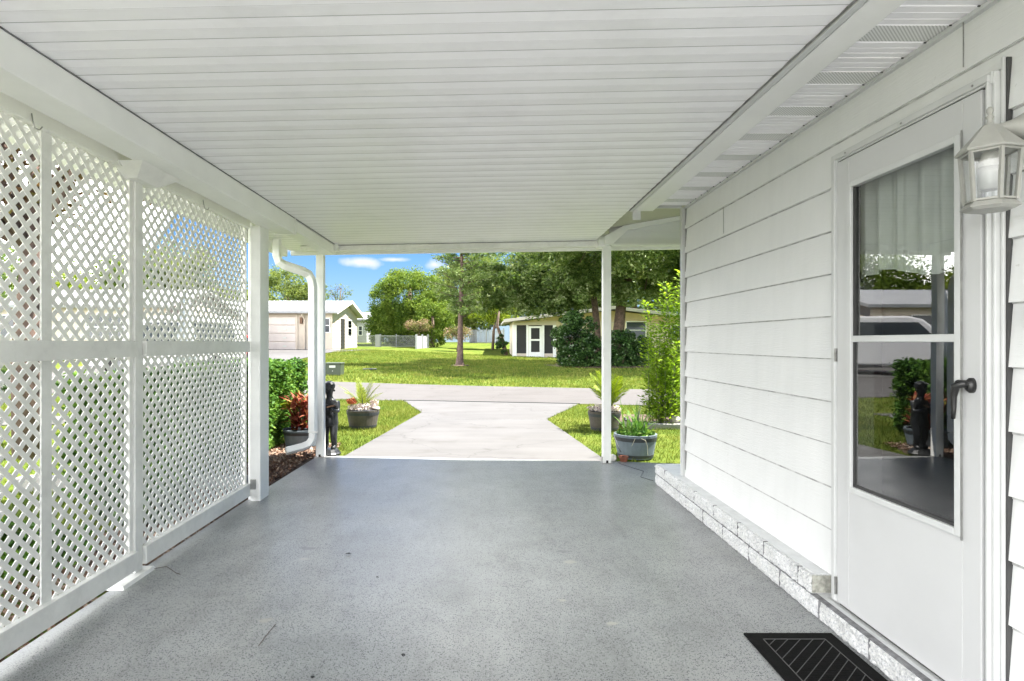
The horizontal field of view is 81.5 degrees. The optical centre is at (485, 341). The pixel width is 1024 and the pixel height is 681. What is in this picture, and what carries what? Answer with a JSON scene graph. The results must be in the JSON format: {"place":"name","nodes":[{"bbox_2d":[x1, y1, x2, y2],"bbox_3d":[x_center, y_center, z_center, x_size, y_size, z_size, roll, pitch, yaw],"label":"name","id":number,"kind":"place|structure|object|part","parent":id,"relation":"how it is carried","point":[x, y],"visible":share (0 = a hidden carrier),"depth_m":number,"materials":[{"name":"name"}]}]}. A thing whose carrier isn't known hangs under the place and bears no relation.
{"place":"outdoors","nodes":[
{"label":"outdoors","id":0,"kind":"place"},
{"bbox_2d":[1,416,188,425],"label":"pale path","id":1,"kind":"structure","parent":0,"point":[4,423],"depth_m":9.73,"materials":[{"name":"concrete"}]},
{"bbox_2d":[52,349,358,376],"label":"neighbour driveway","id":2,"kind":"structure","parent":0,"point":[282,354],"depth_m":32.69,"materials":[{"name":"concrete"}]},
{"bbox_2d":[85,316,239,370],"bbox_3d":[-11.579,0.121,21.514,4.990,2.100,1.940,0,0,-35],"label":"parked van","id":3,"kind":"object","parent":2,"relation":"on","point":[151,335],"visible":0.09,"depth_m":20.77,"materials":[{"name":"white paint"}]},
{"bbox_3d":[-10.642,-0.379,21.004,3.400,0.700,0.006,0,0,-35],"label":"side window","id":4,"kind":"part","parent":3,"relation":"part of","materials":[{"name":"glass"}]},
{"bbox_2d":[0,342,679,659],"bbox_3d":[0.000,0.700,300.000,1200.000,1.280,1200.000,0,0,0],"label":"lawn","id":5,"kind":"structure","parent":0,"point":[482,348],"depth_m":10.83,"materials":[{"name":"plant"}]},
{"bbox_2d":[1,366,10,396],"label":"round shrub","id":6,"kind":"object","parent":5,"relation":"on","point":[5,387],"visible":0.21,"depth_m":12.59,"materials":[{"name":"green plant"}]},
{"bbox_2d":[0,239,19,298],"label":"leafy tree","id":7,"kind":"object","parent":5,"relation":"on","point":[3,256],"visible":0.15,"depth_m":30.27,"materials":[{"name":"green plant"}]},
{"bbox_2d":[0,515,100,581],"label":"shrub","id":8,"kind":"object","parent":5,"relation":"on","point":[19,547],"visible":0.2,"depth_m":3.49,"materials":[{"name":"green plant"}]},
{"bbox_2d":[4,262,109,292],"bbox_3d":[-25.882,-2.035,34.133,7.946,5.390,6.887,0,0,0],"label":"leafy tree","id":9,"kind":"object","parent":5,"relation":"on","point":[69,284],"visible":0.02,"depth_m":34.11,"materials":[{"name":"green plant"}]},
{"bbox_2d":[0,564,145,662],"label":"leaf litter","id":10,"kind":"object","parent":5,"relation":"on","point":[4,592],"visible":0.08,"depth_m":3.08,"materials":[{"name":"brown plant"}]},
{"bbox_2d":[0,142,158,459],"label":"leafy tree","id":11,"kind":"object","parent":5,"relation":"on","point":[25,377],"visible":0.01,"depth_m":6.79,"materials":[{"name":"green plant"}]},
{"bbox_2d":[52,254,159,289],"bbox_3d":[-25.792,-2.742,40.199,7.810,6.446,6.984,0,0,0],"label":"leafy tree","id":12,"kind":"object","parent":5,"relation":"on","point":[105,282],"visible":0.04,"depth_m":38.89,"materials":[{"name":"green plant"}]},
{"bbox_2d":[0,290,239,359],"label":"long house","id":13,"kind":"structure","parent":5,"relation":"on","point":[4,314],"depth_m":29.00,"materials":[{"name":"white paint"}]},
{"bbox_2d":[1,315,13,338],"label":"window","id":14,"kind":"structure","parent":13,"relation":"in","point":[4,331],"depth_m":28.98,"materials":[{"name":"white paint"}]},
{"bbox_2d":[85,315,123,338],"bbox_3d":[-18.500,-0.740,28.980,2.000,1.200,0.060,0,0,0],"label":"window","id":15,"kind":"structure","parent":13,"relation":"in","point":[90,318],"depth_m":28.98,"materials":[{"name":"white paint"}]},
{"bbox_2d":[14,475,247,491],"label":"edging block","id":16,"kind":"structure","parent":5,"relation":"on","point":[26,483],"depth_m":5.28,"materials":[{"name":"concrete"}]},
{"bbox_2d":[110,236,233,295],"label":"leafy tree","id":17,"kind":"object","parent":5,"relation":"on","point":[168,267],"visible":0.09,"depth_m":42.67,"materials":[{"name":"green plant"}]},
{"bbox_2d":[52,356,307,502],"bbox_3d":[-3.047,0.771,6.699,1.158,1.187,3.854,0,0,0],"label":"hedge","id":18,"kind":"object","parent":5,"relation":"on","point":[287,377],"visible":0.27,"depth_m":5.40,"materials":[{"name":"green plant"}]},
{"bbox_2d":[33,441,340,575],"bbox_3d":[-2.170,1.385,5.650,0.900,0.120,4.500,0,0,0],"label":"mulch bed","id":19,"kind":"object","parent":5,"relation":"on","point":[274,481],"depth_m":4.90,"materials":[{"name":"brown wood"}]},
{"bbox_2d":[95,477,192,526],"bbox_3d":[-2.542,1.178,4.310,0.689,0.430,0.718,0,0,0],"label":"shrub","id":20,"kind":"object","parent":19,"relation":"on","point":[119,503],"visible":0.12,"depth_m":4.29,"materials":[{"name":"green plant"}]},
{"bbox_2d":[280,391,315,448],"bbox_3d":[-2.308,0.948,7.477,0.579,0.763,0.655,0,0,-25],"label":"tub planter","id":21,"kind":"object","parent":19,"relation":"on","point":[296,432],"visible":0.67,"depth_m":7.40,"materials":[{"name":"plastic"}]},
{"bbox_2d":[325,381,340,455],"bbox_3d":[-1.820,0.887,6.926,0.313,0.866,0.325,0,0,15],"label":"garden statue","id":22,"kind":"object","parent":19,"relation":"on","point":[332,407],"visible":0.73,"depth_m":6.92,"materials":[{"name":"black metal"}]},
{"bbox_2d":[177,289,196,360],"bbox_3d":[-6.200,0.090,12.300,0.371,2.500,0.371,0,0,0],"label":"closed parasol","id":23,"kind":"object","parent":5,"relation":"on","point":[192,330],"visible":0.15,"depth_m":12.23,"materials":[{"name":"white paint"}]},
{"bbox_2d":[174,282,282,300],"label":"leafy tree","id":24,"kind":"object","parent":5,"relation":"on","point":[247,294],"visible":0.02,"depth_m":45.40,"materials":[{"name":"green plant"}]},
{"bbox_2d":[247,264,330,300],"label":"leafy tree","id":25,"kind":"object","parent":5,"relation":"on","point":[296,290],"visible":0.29,"depth_m":54.47,"materials":[{"name":"green plant"}]},
{"bbox_2d":[226,300,364,348],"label":"garage house","id":26,"kind":"structure","parent":5,"relation":"on","point":[288,324],"depth_m":38.00,"materials":[{"name":"white paint"}]},
{"bbox_2d":[237,317,295,348],"bbox_3d":[-13.998,-0.557,37.962,3.755,2.095,0.065,0,0,0],"label":"garage door","id":27,"kind":"structure","parent":26,"relation":"in","point":[276,324],"depth_m":37.95,"materials":[{"name":"paint"}]},
{"bbox_2d":[325,318,329,332],"bbox_3d":[-10.122,-1.065,37.980,0.393,0.950,0.060,0,0,0],"label":"window","id":28,"kind":"structure","parent":26,"relation":"in","point":[327,320],"depth_m":37.98,"materials":[{"name":"grey glass"}]},
{"bbox_2d":[341,319,344,348],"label":"side door","id":29,"kind":"structure","parent":26,"relation":"in","point":[342,320],"depth_m":40.55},
{"bbox_2d":[347,320,351,336],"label":"window","id":30,"kind":"structure","parent":26,"relation":"in","point":[350,331],"depth_m":43.06,"materials":[{"name":"black glass"}]},
{"bbox_2d":[325,362,344,374],"bbox_3d":[-5.493,0.974,21.620,0.620,0.455,0.600,0,0,0],"label":"utility box","id":31,"kind":"object","parent":5,"relation":"on","point":[334,368],"visible":0.84,"depth_m":21.35,"materials":[{"name":"metal"}]},
{"bbox_2d":[325,284,353,300],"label":"bare tree","id":32,"kind":"object","parent":5,"relation":"on","point":[334,294],"visible":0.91,"depth_m":57.92,"materials":[{"name":"grey plant"}]},
{"bbox_2d":[269,398,421,455],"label":"grass","id":33,"kind":"structure","parent":5,"relation":"on","point":[403,413],"depth_m":10.01,"materials":[{"name":"green plant"}]},
{"bbox_2d":[338,377,380,428],"bbox_3d":[-1.867,0.937,9.202,0.800,0.777,0.555,0,0,39],"label":"barrel planter","id":34,"kind":"object","parent":5,"relation":"on","point":[362,415],"visible":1,"depth_m":9.12,"materials":[{"name":"grey wood"}]},
{"bbox_2d":[357,312,373,342],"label":"distant house","id":35,"kind":"structure","parent":5,"relation":"on","point":[360,330],"depth_m":62.00,"materials":[{"name":"white paint"}]},
{"bbox_2d":[358,326,361,334],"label":"window","id":36,"kind":"structure","parent":35,"relation":"in","point":[359,327],"depth_m":61.99,"materials":[{"name":"white paint"}]},
{"bbox_2d":[357,334,417,346],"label":"chain link fence","id":37,"kind":"object","parent":5,"relation":"on","point":[378,338],"visible":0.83,"depth_m":46.00,"materials":[{"name":"metal"}]},
{"bbox_2d":[361,264,457,345],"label":"round tree","id":38,"kind":"object","parent":5,"relation":"on","point":[387,310],"visible":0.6,"depth_m":50.00,"materials":[{"name":"green plant"}]},
{"bbox_2d":[404,318,433,335],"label":"crape myrtle","id":39,"kind":"object","parent":5,"relation":"on","point":[412,325],"visible":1,"depth_m":45.70,"materials":[{"name":"beige plant"}]},
{"bbox_2d":[415,334,428,348],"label":"white fence","id":40,"kind":"object","parent":5,"relation":"on","point":[421,341],"visible":0.93,"depth_m":45.02,"materials":[{"name":"white plastic"}]},
{"bbox_2d":[410,298,456,346],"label":"round tree","id":41,"kind":"object","parent":5,"relation":"on","point":[435,309],"visible":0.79,"depth_m":47.29,"materials":[{"name":"green plant"}]},
{"bbox_2d":[414,289,463,335],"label":"leafy tree","id":42,"kind":"object","parent":5,"relation":"on","point":[449,326],"visible":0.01,"depth_m":69.00,"materials":[{"name":"green plant"}]},
{"bbox_2d":[441,323,472,351],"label":"crape myrtle","id":43,"kind":"object","parent":5,"relation":"on","point":[466,331],"visible":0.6,"depth_m":41.96,"materials":[{"name":"beige plant"}]},
{"bbox_2d":[425,253,493,365],"bbox_3d":[-1.065,-2.987,26.977,3.040,8.358,3.208,0,0,-31],"label":"slim tree","id":44,"kind":"object","parent":5,"relation":"on","point":[464,295],"visible":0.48,"depth_m":26.83,"materials":[{"name":"green plant"}]},
{"bbox_2d":[429,253,515,342],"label":"leafy tree","id":45,"kind":"object","parent":5,"relation":"on","point":[472,323],"visible":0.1,"depth_m":60.50,"materials":[{"name":"green plant"}]},
{"bbox_2d":[469,328,503,342],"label":"white fence","id":46,"kind":"object","parent":5,"relation":"on","point":[484,336],"visible":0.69,"depth_m":59.20,"materials":[{"name":"white plastic"}]},
{"bbox_2d":[298,349,677,388],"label":"grass","id":47,"kind":"structure","parent":5,"relation":"on","point":[491,370],"depth_m":24.23,"materials":[{"name":"green plant"}]},
{"bbox_2d":[468,309,518,349],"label":"yellow tree","id":48,"kind":"object","parent":5,"relation":"on","point":[493,315],"visible":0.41,"depth_m":46.90,"materials":[{"name":"green plant"}]},
{"bbox_2d":[495,311,508,354],"bbox_3d":[1.109,-0.608,40.024,0.956,3.041,1.064,0,0,0],"label":"leaning tree","id":49,"kind":"object","parent":5,"relation":"on","point":[501,342],"visible":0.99,"depth_m":39.88,"materials":[{"name":"green plant"}]},
{"bbox_2d":[469,252,549,316],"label":"leafy tree","id":50,"kind":"object","parent":5,"relation":"on","point":[500,254],"visible":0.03,"depth_m":65.03,"materials":[{"name":"green plant"}]},
{"bbox_2d":[506,252,616,314],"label":"leafy tree","id":51,"kind":"object","parent":5,"relation":"on","point":[599,304],"depth_m":61.38,"materials":[{"name":"green plant"}]},
{"bbox_2d":[458,250,679,361],"bbox_3d":[7.994,-5.111,27.696,18.948,13.286,13.669,0,0,0],"label":"oak tree","id":52,"kind":"object","parent":5,"relation":"on","point":[572,280],"visible":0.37,"depth_m":28.37,"materials":[{"name":"green plant"}]},
{"bbox_2d":[500,306,679,356],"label":"tan house","id":53,"kind":"structure","parent":5,"relation":"on","point":[530,338],"depth_m":37.98,"materials":[{"name":"paint"}]},
{"bbox_2d":[529,326,541,356],"bbox_3d":[3.194,-0.028,38.005,0.852,1.976,0.050,0,0,0],"label":"porch door","id":54,"kind":"structure","parent":53,"relation":"in","point":[535,332],"depth_m":37.98,"materials":[{"name":"white paint"}]},
{"bbox_2d":[626,321,645,338],"bbox_3d":[9.631,-0.762,37.980,1.310,1.130,0.060,0,0,0],"label":"window","id":55,"kind":"structure","parent":53,"relation":"in","point":[634,327],"depth_m":37.98,"materials":[{"name":"grey glass"}]},
{"bbox_2d":[544,364,654,367],"bbox_3d":[5.672,1.128,29.400,6.000,0.070,5.967,0,0,0],"label":"mulch ring","id":56,"kind":"object","parent":5,"relation":"on","point":[600,366],"visible":0.19,"depth_m":26.97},
{"bbox_2d":[550,310,599,366],"bbox_3d":[4.154,-0.123,27.517,2.406,2.747,2.304,0,0,0],"label":"round shrub","id":57,"kind":"object","parent":56,"relation":"on","point":[573,321],"visible":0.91,"depth_m":27.02,"materials":[{"name":"green plant"}]},
{"bbox_2d":[570,332,601,366],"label":"round shrub","id":58,"kind":"object","parent":56,"relation":"on","point":[594,343],"visible":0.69,"depth_m":26.77,"materials":[{"name":"green plant"}]},
{"bbox_2d":[600,328,645,366],"bbox_3d":[6.310,0.370,27.369,2.110,2.045,1.996,0,0,0],"label":"round shrub","id":59,"kind":"object","parent":56,"relation":"on","point":[618,336],"visible":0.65,"depth_m":26.94,"materials":[{"name":"green plant"}]},
{"bbox_2d":[619,333,655,365],"bbox_3d":[7.115,0.452,27.834,1.922,1.839,1.706,0,0,0],"label":"round shrub","id":60,"kind":"object","parent":56,"relation":"on","point":[638,360],"visible":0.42,"depth_m":27.34,"materials":[{"name":"green plant"}]},
{"bbox_2d":[587,370,631,430],"bbox_3d":[1.843,0.871,8.979,0.654,0.907,0.823,0,0,-26],"label":"barrel planter","id":61,"kind":"object","parent":5,"relation":"on","point":[595,413],"visible":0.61,"depth_m":8.87,"materials":[{"name":"grey wood"}]},
{"bbox_2d":[547,402,679,463],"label":"grass","id":62,"kind":"structure","parent":5,"relation":"on","point":[582,411],"depth_m":8.89,"materials":[{"name":"green plant"}]},
{"bbox_2d":[611,454,616,460],"bbox_3d":[1.407,1.280,6.550,0.086,0.084,0.084,0,0,0],"label":"ball ornament","id":63,"kind":"object","parent":5,"relation":"on","point":[613,457],"visible":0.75,"depth_m":6.52,"materials":[{"name":"white"}]},
{"bbox_2d":[619,455,628,461],"bbox_3d":[1.517,1.287,6.520,0.108,0.070,0.106,0,0,0],"label":"pot","id":64,"kind":"object","parent":5,"relation":"on","point":[623,458],"visible":0.98,"depth_m":6.49,"materials":[{"name":"ceramic"}]},
{"bbox_2d":[587,252,673,312],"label":"leafy tree","id":65,"kind":"object","parent":5,"relation":"on","point":[635,306],"visible":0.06,"depth_m":60.38,"materials":[{"name":"green plant"}]},
{"bbox_2d":[612,399,656,459],"bbox_3d":[1.717,0.980,6.857,0.631,0.690,0.528,0,0,40],"label":"barrel planter","id":66,"kind":"object","parent":5,"relation":"on","point":[637,440],"visible":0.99,"depth_m":6.71,"materials":[{"name":"plastic"}]},
{"bbox_2d":[620,414,679,424],"bbox_3d":[3.900,1.382,9.950,3.334,0.120,1.653,0,0,4],"label":"planting bed","id":67,"kind":"object","parent":5,"relation":"on","point":[639,417],"depth_m":10.27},
{"bbox_2d":[631,423,679,428],"bbox_3d":[3.390,1.305,9.170,2.420,0.090,0.140,0,0,0],"label":"edging strip","id":68,"kind":"object","parent":67,"relation":"on","point":[665,425],"depth_m":9.10,"materials":[{"name":"concrete"}]},
{"bbox_2d":[637,300,675,422],"bbox_3d":[2.752,0.330,9.562,0.599,2.021,0.686,0,0,-36],"label":"tall shrub","id":69,"kind":"object","parent":67,"relation":"on","point":[654,382],"visible":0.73,"depth_m":9.56,"materials":[{"name":"green plant"}]},
{"bbox_2d":[644,340,679,422],"bbox_3d":[2.850,0.651,9.406,0.677,1.378,0.655,0,0,17],"label":"tall shrub","id":70,"kind":"object","parent":67,"relation":"on","point":[669,394],"visible":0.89,"depth_m":9.32,"materials":[{"name":"green plant"}]},
{"bbox_2d":[654,269,679,416],"bbox_3d":[3.170,0.068,9.690,0.777,2.545,0.759,0,0,-39],"label":"tall shrub","id":71,"kind":"object","parent":67,"relation":"on","point":[675,337],"visible":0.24,"depth_m":9.67,"materials":[{"name":"green plant"}]},
{"bbox_2d":[670,415,679,422],"bbox_3d":[2.980,1.225,9.349,0.158,0.146,0.159,0,0,24],"label":"stone","id":72,"kind":"object","parent":67,"relation":"on","point":[674,419],"visible":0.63,"depth_m":9.29,"materials":[{"name":"grey stone"}]},
{"bbox_2d":[635,287,677,312],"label":"leafy tree","id":73,"kind":"object","parent":5,"relation":"on","point":[647,306],"visible":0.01,"depth_m":58.52,"materials":[{"name":"green plant"}]},
{"bbox_2d":[629,0,1023,680],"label":"house","id":74,"kind":"structure","parent":5,"relation":"on","point":[849,468],"depth_m":2.76,"materials":[{"name":"paint"}]},
{"bbox_2d":[837,90,984,680],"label":"storm door","id":75,"kind":"structure","parent":74,"relation":"in","point":[916,576],"depth_m":2.19,"materials":[{"name":"metal"}]},
{"bbox_2d":[861,110,1012,282],"bbox_3d":[1.745,-0.537,2.375,0.058,0.545,0.950,0,0,0],"label":"curtain","id":76,"kind":"object","parent":74,"relation":"hanging from","point":[907,218],"visible":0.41,"depth_m":2.43,"materials":[{"name":"fabric"}]},
{"bbox_2d":[954,107,1023,214],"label":"wall lantern","id":77,"kind":"object","parent":74,"relation":"attached to","point":[989,146],"depth_m":1.76,"materials":[{"name":"metal"}]},
{"bbox_2d":[2,373,677,405],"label":"road","id":78,"kind":"structure","parent":0,"point":[391,391],"depth_m":15.31,"materials":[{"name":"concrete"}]},
{"bbox_2d":[2,151,679,341],"label":"sky","id":79,"kind":"structure","parent":0,"point":[357,272],"materials":[{"name":"blue"}]},
{"bbox_2d":[0,456,892,680],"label":"carport floor","id":80,"kind":"structure","parent":0,"point":[522,570],"depth_m":3.11,"materials":[{"name":"paint"}]},
{"bbox_2d":[0,0,852,590],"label":"carport","id":81,"kind":"object","parent":80,"relation":"on","point":[320,130],"visible":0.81,"depth_m":2.79,"materials":[{"name":"metal"}]},
{"bbox_2d":[0,92,137,658],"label":"lattice screen","id":82,"kind":"object","parent":81,"relation":"attached to","point":[49,610],"visible":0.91,"depth_m":2.75,"materials":[{"name":"plastic"}]},
{"bbox_2d":[31,113,42,129],"bbox_3d":[-1.909,-0.936,2.528,0.042,0.069,0.007,0,0,-30],"label":"hook","id":83,"kind":"object","parent":82,"relation":"attached to","point":[33,122],"visible":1,"depth_m":2.52,"materials":[{"name":"metal"}]},
{"bbox_2d":[142,183,249,563],"bbox_3d":[-1.961,0.107,4.133,0.062,2.315,1.495,0,0,0],"label":"lattice screen","id":84,"kind":"object","parent":81,"relation":"attached to","point":[166,539],"visible":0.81,"depth_m":3.97,"materials":[{"name":"plastic"}]},
{"bbox_2d":[272,239,317,454],"bbox_3d":[-2.075,0.026,6.480,0.496,2.405,0.153,0,0,-32],"label":"downspout","id":85,"kind":"object","parent":81,"relation":"attached to","point":[283,264],"visible":0.91,"depth_m":6.56,"materials":[{"name":"white paint"}]},
{"bbox_2d":[744,633,887,680],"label":"door mat","id":86,"kind":"object","parent":80,"relation":"on","point":[809,656],"depth_m":2.45,"materials":[{"name":"rubber"}]},
{"bbox_2d":[345,400,600,460],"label":"driveway","id":87,"kind":"structure","parent":0,"point":[477,430],"depth_m":8.40,"materials":[{"name":"concrete"}]},
{"bbox_2d":[403,400,579,403],"bbox_3d":[0.080,1.325,13.082,3.955,0.030,0.025,0,0,11],"label":"road joint","id":88,"kind":"object","parent":87,"relation":"on","point":[488,401],"visible":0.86,"depth_m":13.09,"materials":[{"name":"grey concrete"}]}
]}

